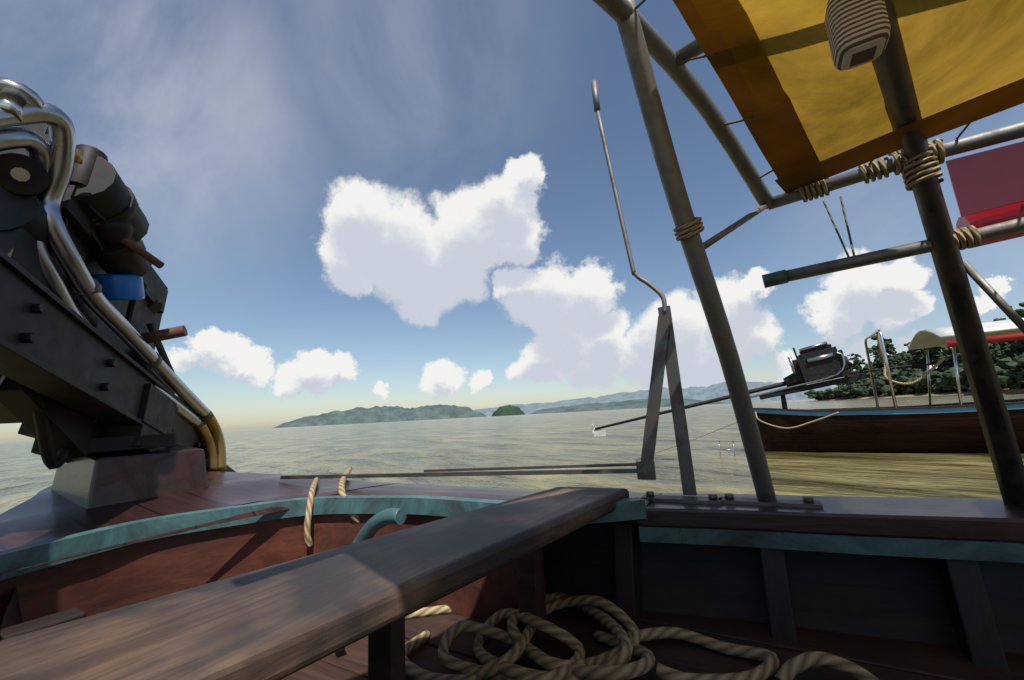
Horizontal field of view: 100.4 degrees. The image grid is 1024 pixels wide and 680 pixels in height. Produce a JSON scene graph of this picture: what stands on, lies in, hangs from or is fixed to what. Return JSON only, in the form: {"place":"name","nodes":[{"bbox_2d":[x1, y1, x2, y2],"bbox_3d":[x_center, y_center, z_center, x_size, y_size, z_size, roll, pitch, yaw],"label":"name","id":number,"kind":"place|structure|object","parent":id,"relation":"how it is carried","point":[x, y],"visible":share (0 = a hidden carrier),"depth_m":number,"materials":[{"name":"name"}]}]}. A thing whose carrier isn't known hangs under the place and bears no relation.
{"place":"outdoors","nodes":[
{"label":"outdoors","id":0,"kind":"place"},
{"bbox_2d":[0,77,43,180],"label":"engine","id":1,"kind":"object","parent":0,"point":[16,97],"visible":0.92,"depth_m":0.85,"materials":[{"name":"silver metal"}]},
{"bbox_2d":[75,149,83,163],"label":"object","id":2,"kind":"object","parent":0,"point":[79,157],"visible":0.23,"depth_m":0.98,"materials":[{"name":"gold metal"}]},
{"bbox_2d":[0,514,546,628],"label":"inner hull","id":3,"kind":"object","parent":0,"point":[109,580],"visible":0.19,"depth_m":1.07,"materials":[{"name":"red wood"}]},
{"bbox_2d":[274,404,487,427],"bbox_3d":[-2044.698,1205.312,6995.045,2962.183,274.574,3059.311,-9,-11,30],"label":"island","id":4,"kind":"structure","parent":0,"point":[374,414],"depth_m":6751.63,"materials":[{"name":"green plant"}]},
{"bbox_2d":[280,305,696,495],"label":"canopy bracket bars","id":5,"kind":"object","parent":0,"point":[665,352],"visible":1,"depth_m":1.24,"materials":[{"name":"grey metal"}]},
{"bbox_2d":[591,80,666,312],"bbox_3d":[0.368,-0.487,1.375,0.163,0.851,0.022,-9,-11,30],"label":"metal rod","id":6,"kind":"object","parent":5,"relation":"attached to","point":[596,104],"visible":1,"depth_m":1.38,"materials":[{"name":"silver metal"}]},
{"bbox_2d":[492,405,524,415],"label":"small island","id":7,"kind":"structure","parent":0,"point":[507,410],"depth_m":3478.84,"materials":[{"name":"green plant"}]},
{"bbox_2d":[0,394,1023,513],"bbox_3d":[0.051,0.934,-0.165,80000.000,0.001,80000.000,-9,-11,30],"label":"sea","id":8,"kind":"structure","parent":0,"point":[544,439],"depth_m":10.26,"materials":[{"name":"liquid"}]},
{"bbox_2d":[718,440,734,454],"bbox_3d":[4.050,2.125,8.021,0.264,0.469,0.136,-9,-11,30],"label":"boat ladder","id":9,"kind":"object","parent":8,"relation":"in","point":[733,449],"visible":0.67,"depth_m":8.01,"materials":[{"name":"silver metal"}]},
{"bbox_2d":[755,409,1023,452],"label":"boat hull","id":10,"kind":"object","parent":8,"relation":"on","point":[957,432],"visible":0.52,"depth_m":7.04,"materials":[{"name":"brown wood"}]},
{"bbox_2d":[595,344,962,429],"bbox_3d":[4.710,0.991,8.646,6.445,1.449,0.546,-9,-11,30],"label":"longtail motor","id":11,"kind":"object","parent":10,"relation":"on","point":[809,372],"visible":0.82,"depth_m":7.95,"materials":[{"name":"black metal"}]},
{"bbox_2d":[592,424,605,435],"bbox_3d":[2.054,2.118,10.046,0.310,0.291,0.209,-9,-11,30],"label":"boat prop guard","id":12,"kind":"object","parent":11,"relation":"attached to","point":[600,432],"visible":0.96,"depth_m":10.01,"materials":[{"name":"white paint"}]},
{"bbox_2d":[750,342,845,397],"bbox_3d":[5.196,0.624,8.169,1.917,1.030,0.211,-9,-11,30],"label":"boat engine chrome","id":13,"kind":"object","parent":11,"relation":"attached to","point":[820,357],"visible":0.88,"depth_m":7.92,"materials":[{"name":"metal"}]},
{"bbox_2d":[755,411,838,428],"bbox_3d":[5.117,1.437,7.786,0.249,0.355,1.392,4,-12,-35],"label":"rope","id":14,"kind":"object","parent":10,"relation":"on","point":[798,425],"visible":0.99,"depth_m":7.67,"materials":[{"name":"beige fabric"}]},
{"bbox_2d":[753,398,1023,411],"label":"boat trim","id":15,"kind":"structure","parent":10,"relation":"attached to","point":[938,406],"depth_m":7.43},
{"bbox_2d":[754,400,1023,415],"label":"boat gunwale","id":16,"kind":"object","parent":10,"relation":"attached to","point":[940,410],"visible":0.73,"depth_m":7.00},
{"bbox_2d":[875,330,944,384],"bbox_3d":[6.514,0.246,6.976,0.144,0.962,0.772,4,-12,-37],"label":"rope","id":17,"kind":"object","parent":10,"relation":"on","point":[940,361],"visible":0.87,"depth_m":7.02,"materials":[{"name":"beige fabric"}]},
{"bbox_2d":[864,330,962,407],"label":"metal poles","id":18,"kind":"object","parent":10,"relation":"on","point":[889,373],"visible":0.88,"depth_m":7.08,"materials":[{"name":"silver metal"}]},
{"bbox_2d":[908,318,1023,349],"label":"boat canopy","id":19,"kind":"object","parent":10,"relation":"on","point":[936,337],"depth_m":7.24,"materials":[{"name":"white fabric"}]},
{"bbox_2d":[945,333,1023,347],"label":"boat curtain roll","id":20,"kind":"object","parent":10,"relation":"on","point":[1000,338],"visible":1,"depth_m":6.25,"materials":[{"name":"red fabric"}]},
{"bbox_3d":[3.733,-0.230,-1.378,12.480,1.918,1.830,-9,-11,30],"label":"our boat","id":21,"kind":"object","parent":8,"relation":"on","visible":0},
{"bbox_2d":[281,606,1023,679],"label":"boat floorboards","id":22,"kind":"object","parent":21,"relation":"on","point":[880,658],"depth_m":0.92,"materials":[{"name":"brown wood"}]},
{"bbox_2d":[0,471,660,576],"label":"boat deck","id":23,"kind":"structure","parent":22,"relation":"on","point":[45,514],"depth_m":1.23,"materials":[{"name":"brown wood"}]},
{"bbox_2d":[51,445,207,508],"bbox_3d":[-1.242,0.425,1.381,0.408,0.184,0.298,-9,-11,30],"label":"engine mount","id":24,"kind":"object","parent":23,"relation":"on","point":[92,480],"depth_m":1.26,"materials":[{"name":"grey metal"}]},
{"bbox_2d":[0,123,235,471],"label":"boat engine","id":25,"kind":"object","parent":24,"relation":"on","point":[74,385],"visible":0.73,"depth_m":1.05,"materials":[{"name":"black metal"}]},
{"bbox_2d":[0,102,209,428],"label":"exhaust pipe","id":26,"kind":"object","parent":25,"relation":"on","point":[55,156],"visible":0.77,"depth_m":0.96,"materials":[{"name":"grey metal"}]},
{"bbox_2d":[91,274,144,300],"bbox_3d":[-1.149,-0.154,1.243,0.115,0.101,0.126,-2,-10,-5],"label":"oil filter","id":27,"kind":"object","parent":25,"relation":"attached to","point":[122,287],"visible":0.71,"depth_m":1.21,"materials":[{"name":"blue"}]},
{"bbox_2d":[92,218,187,342],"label":"rusty engine rods","id":28,"kind":"object","parent":25,"relation":"attached to","point":[164,334],"visible":0.62,"depth_m":1.32,"materials":[{"name":"brown metal"}]},
{"bbox_2d":[71,278,212,421],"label":"boat pipe clamps","id":29,"kind":"object","parent":25,"relation":"attached to","point":[98,289],"visible":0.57,"depth_m":1.33,"materials":[{"name":"metal"}]},
{"bbox_2d":[198,412,226,470],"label":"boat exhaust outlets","id":30,"kind":"object","parent":25,"relation":"attached to","point":[211,436],"visible":0.87,"depth_m":1.79,"materials":[{"name":"gold metal"}]},
{"bbox_2d":[304,477,318,547],"bbox_3d":[-0.644,0.539,1.388,0.025,0.152,0.432,1,-11,-21],"label":"hanging rope","id":31,"kind":"object","parent":23,"relation":"attached to","point":[307,522],"visible":0.98,"depth_m":1.20,"materials":[{"name":"beige fabric"}]},
{"bbox_2d":[0,495,646,580],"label":"gunwale trim","id":32,"kind":"structure","parent":23,"relation":"attached to","point":[634,508],"depth_m":1.07,"materials":[{"name":"teal wood"}]},
{"bbox_2d":[338,467,359,522],"bbox_3d":[-0.588,0.595,1.526,0.132,0.223,0.628,3,-11,-30],"label":"hanging rope","id":33,"kind":"object","parent":23,"relation":"hanging from","point":[355,518],"visible":0.45,"depth_m":1.31,"materials":[{"name":"beige fabric"}]},
{"bbox_2d":[352,508,405,543],"bbox_3d":[-0.364,0.514,1.151,0.178,0.123,0.038,-9,-11,30],"label":"curved pipe","id":34,"kind":"object","parent":23,"relation":"attached to","point":[373,525],"visible":0.87,"depth_m":1.13,"materials":[{"name":"metal"}]},
{"bbox_2d":[339,605,450,650],"bbox_3d":[-0.214,0.713,1.133,0.496,0.053,0.127,3,-12,-30],"label":"rope","id":35,"kind":"object","parent":22,"relation":"on","point":[433,610],"visible":0.11,"depth_m":1.14,"materials":[{"name":"beige fabric"}]},
{"bbox_2d":[405,630,480,679],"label":"rope","id":36,"kind":"object","parent":22,"relation":"on","point":[413,671],"visible":0.8,"depth_m":0.86,"materials":[{"name":"beige fabric"}]},
{"bbox_2d":[368,549,544,679],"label":"boat thwart posts","id":37,"kind":"object","parent":22,"relation":"on","point":[386,652],"visible":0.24,"depth_m":0.64,"materials":[{"name":"brown wood"}]},
{"bbox_2d":[0,487,628,679],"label":"wooden bench","id":38,"kind":"object","parent":37,"relation":"on","point":[280,621],"visible":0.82,"depth_m":0.52,"materials":[{"name":"brown wood"}]},
{"bbox_2d":[438,592,654,679],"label":"coiled rope","id":39,"kind":"object","parent":22,"relation":"on","point":[613,664],"visible":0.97,"depth_m":0.88,"materials":[{"name":"beige fabric"}]},
{"bbox_2d":[626,627,779,679],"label":"rope","id":40,"kind":"object","parent":22,"relation":"on","point":[767,668],"visible":0.97,"depth_m":0.86,"materials":[{"name":"beige fabric"}]},
{"bbox_2d":[775,651,879,679],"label":"rope loop","id":41,"kind":"object","parent":22,"relation":"on","point":[792,668],"visible":1,"depth_m":0.79,"materials":[{"name":"beige fabric"}]},
{"bbox_2d":[592,0,1023,501],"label":"canopy frame tubes","id":42,"kind":"object","parent":21,"relation":"on","point":[642,39],"visible":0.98,"depth_m":0.95},
{"bbox_2d":[762,270,787,287],"bbox_3d":[0.714,-0.166,1.159,0.058,0.042,0.036,-9,-11,30],"label":"pole end","id":43,"kind":"object","parent":42,"relation":"attached to","point":[775,278],"visible":1,"depth_m":1.15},
{"bbox_2d":[634,0,970,256],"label":"canopy lashing cords","id":44,"kind":"object","parent":42,"relation":"attached to","point":[770,171],"visible":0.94,"depth_m":1.09,"materials":[{"name":"beige fabric"}]},
{"bbox_2d":[673,139,980,249],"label":"rope lashings","id":45,"kind":"object","parent":42,"relation":"attached to","point":[906,167],"visible":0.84,"depth_m":0.98,"materials":[{"name":"beige fabric"}]},
{"bbox_2d":[673,0,1023,192],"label":"canopy border","id":46,"kind":"object","parent":42,"relation":"attached to","point":[779,135],"visible":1,"depth_m":0.97,"materials":[{"name":"fabric"}]},
{"bbox_2d":[691,0,1023,160],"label":"canopy","id":47,"kind":"object","parent":42,"relation":"attached to","point":[959,51],"visible":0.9,"depth_m":0.83,"materials":[{"name":"yellow fabric"}]},
{"bbox_2d":[946,141,1023,216],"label":"red canopy edge","id":48,"kind":"object","parent":42,"relation":"attached to","point":[987,180],"visible":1,"depth_m":0.97,"materials":[{"name":"red fabric"}]},
{"bbox_2d":[956,201,1023,248],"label":"red canopy curtain roll","id":49,"kind":"object","parent":42,"relation":"attached to","point":[1012,211],"visible":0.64,"depth_m":0.95,"materials":[{"name":"red fabric"}]},
{"bbox_2d":[0,522,1023,654],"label":"hull side","id":50,"kind":"object","parent":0,"point":[897,597],"visible":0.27,"depth_m":1.01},
{"bbox_2d":[0,520,1008,669],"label":"hull ribs","id":51,"kind":"object","parent":50,"relation":"attached to","point":[972,616],"visible":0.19,"depth_m":0.89,"materials":[{"name":"black wood"}]},
{"bbox_2d":[0,0,1023,442],"label":"sky","id":52,"kind":"structure","parent":0,"point":[346,204],"materials":[{"name":"blue"}]},
{"bbox_2d":[525,398,728,414],"bbox_3d":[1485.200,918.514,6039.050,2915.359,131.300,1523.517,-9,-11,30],"label":"ridge","id":53,"kind":"structure","parent":0,"point":[634,404],"depth_m":5884.97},
{"bbox_2d":[473,381,834,416],"bbox_3d":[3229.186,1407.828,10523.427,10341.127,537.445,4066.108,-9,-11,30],"label":"ridge","id":54,"kind":"structure","parent":0,"point":[712,391],"depth_m":10637.16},
{"bbox_2d":[634,422,736,459],"bbox_3d":[3.449,1.893,8.197,2.684,0.765,0.079,-2,-10,-4],"label":"boat mooring line","id":55,"kind":"object","parent":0,"point":[695,438],"visible":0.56,"depth_m":8.18,"materials":[{"name":"fabric"}]},
{"bbox_2d":[637,493,1023,542],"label":"boat gunwale","id":56,"kind":"object","parent":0,"point":[981,519],"visible":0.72,"depth_m":0.95,"materials":[{"name":"wood"}]},
{"bbox_2d":[641,491,822,508],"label":"canopy base plates","id":57,"kind":"object","parent":56,"relation":"on","point":[805,502],"visible":0.98,"depth_m":1.08,"materials":[{"name":"grey metal"}]},
{"bbox_2d":[872,0,1023,506],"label":"support pole","id":58,"kind":"object","parent":56,"relation":"on","point":[890,63],"visible":0.76,"depth_m":0.94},
{"bbox_2d":[639,526,1023,562],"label":"boat trim","id":59,"kind":"structure","parent":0,"point":[960,550],"depth_m":0.92,"materials":[{"name":"teal wood"}]},
{"bbox_2d":[824,0,890,70],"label":"lamp","id":60,"kind":"object","parent":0,"point":[858,32],"visible":1,"depth_m":0.68,"materials":[{"name":"beige wicker"}]},
{"bbox_2d":[815,388,1011,400],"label":"shore land","id":61,"kind":"structure","parent":0,"point":[886,395],"depth_m":137.09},
{"bbox_2d":[842,362,859,385],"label":"tree","id":62,"kind":"object","parent":61,"relation":"on","point":[851,374],"visible":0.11,"depth_m":170.15,"materials":[{"name":"green plant"}]},
{"bbox_2d":[847,353,865,371],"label":"tree","id":63,"kind":"object","parent":61,"relation":"on","point":[855,365],"visible":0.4,"depth_m":202.69,"materials":[{"name":"green plant"}]},
{"bbox_2d":[858,361,876,378],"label":"tree","id":64,"kind":"object","parent":61,"relation":"on","point":[865,368],"visible":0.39,"depth_m":166.59,"materials":[{"name":"green plant"}]},
{"bbox_2d":[867,366,880,379],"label":"tree","id":65,"kind":"object","parent":61,"relation":"on","point":[876,376],"visible":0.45,"depth_m":164.24,"materials":[{"name":"green plant"}]},
{"bbox_2d":[869,349,893,376],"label":"tree","id":66,"kind":"object","parent":61,"relation":"on","point":[875,365],"visible":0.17,"depth_m":172.26,"materials":[{"name":"green plant"}]},
{"bbox_2d":[865,335,898,363],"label":"tree","id":67,"kind":"object","parent":61,"relation":"on","point":[890,348],"visible":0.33,"depth_m":189.22,"materials":[{"name":"green plant"}]},
{"bbox_2d":[874,357,900,376],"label":"tree","id":68,"kind":"object","parent":61,"relation":"on","point":[881,361],"visible":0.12,"depth_m":171.70,"materials":[{"name":"green plant"}]},
{"bbox_2d":[889,355,907,374],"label":"tree","id":69,"kind":"object","parent":61,"relation":"on","point":[898,361],"visible":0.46,"depth_m":158.35,"materials":[{"name":"green plant"}]},
{"bbox_2d":[898,353,915,374],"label":"tree","id":70,"kind":"object","parent":61,"relation":"on","point":[904,358],"visible":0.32,"depth_m":173.38,"materials":[{"name":"green plant"}]},
{"bbox_2d":[895,344,929,367],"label":"tree","id":71,"kind":"object","parent":61,"relation":"on","point":[907,351],"visible":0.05,"depth_m":178.97,"materials":[{"name":"green plant"}]},
{"bbox_2d":[804,354,1023,399],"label":"shore bushes","id":72,"kind":"object","parent":61,"relation":"on","point":[1010,372],"visible":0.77,"depth_m":132.07,"materials":[{"name":"green plant"}]},
{"bbox_2d":[903,342,932,372],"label":"tree","id":73,"kind":"object","parent":61,"relation":"on","point":[918,359],"visible":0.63,"depth_m":141.40,"materials":[{"name":"green plant"}]},
{"bbox_2d":[912,346,953,371],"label":"tree","id":74,"kind":"object","parent":61,"relation":"on","point":[934,350],"visible":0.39,"depth_m":138.04,"materials":[{"name":"green plant"}]},
{"bbox_2d":[929,346,953,370],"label":"tree","id":75,"kind":"object","parent":61,"relation":"on","point":[936,359],"visible":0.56,"depth_m":136.48,"materials":[{"name":"green plant"}]},
{"bbox_2d":[948,347,956,366],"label":"tree","id":76,"kind":"object","parent":61,"relation":"on","point":[951,353],"visible":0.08,"depth_m":132.56,"materials":[{"name":"green plant"}]},
{"bbox_2d":[942,346,1009,364],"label":"tree","id":77,"kind":"object","parent":61,"relation":"on","point":[947,351],"visible":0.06,"depth_m":130.60,"materials":[{"name":"green plant"}]},
{"bbox_2d":[988,342,1008,362],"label":"tree","id":78,"kind":"object","parent":61,"relation":"on","point":[997,354],"visible":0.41,"depth_m":120.31,"materials":[{"name":"green plant"}]},
{"bbox_2d":[988,342,1017,361],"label":"tree","id":79,"kind":"object","parent":61,"relation":"on","point":[1000,347],"visible":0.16,"depth_m":127.61,"materials":[{"name":"green plant"}]},
{"bbox_2d":[993,318,1020,357],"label":"tree","id":80,"kind":"object","parent":61,"relation":"on","point":[1007,343],"visible":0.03,"depth_m":132.56,"materials":[{"name":"green plant"}]},
{"bbox_2d":[1000,306,1023,346],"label":"tree","id":81,"kind":"object","parent":61,"relation":"on","point":[1018,343],"visible":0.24,"depth_m":112.38,"materials":[{"name":"green plant"}]},
{"bbox_2d":[1004,302,1023,354],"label":"tree","id":82,"kind":"object","parent":61,"relation":"on","point":[1012,348],"visible":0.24,"depth_m":118.16,"materials":[{"name":"green plant"}]},
{"bbox_2d":[953,383,1016,395],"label":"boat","id":83,"kind":"object","parent":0,"point":[967,393],"visible":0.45,"depth_m":81.26,"materials":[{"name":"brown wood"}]},
{"bbox_2d":[1001,381,1023,394],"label":"boat","id":84,"kind":"object","parent":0,"point":[1017,391],"visible":0.78,"depth_m":64.21,"materials":[{"name":"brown wood"}]}
]}

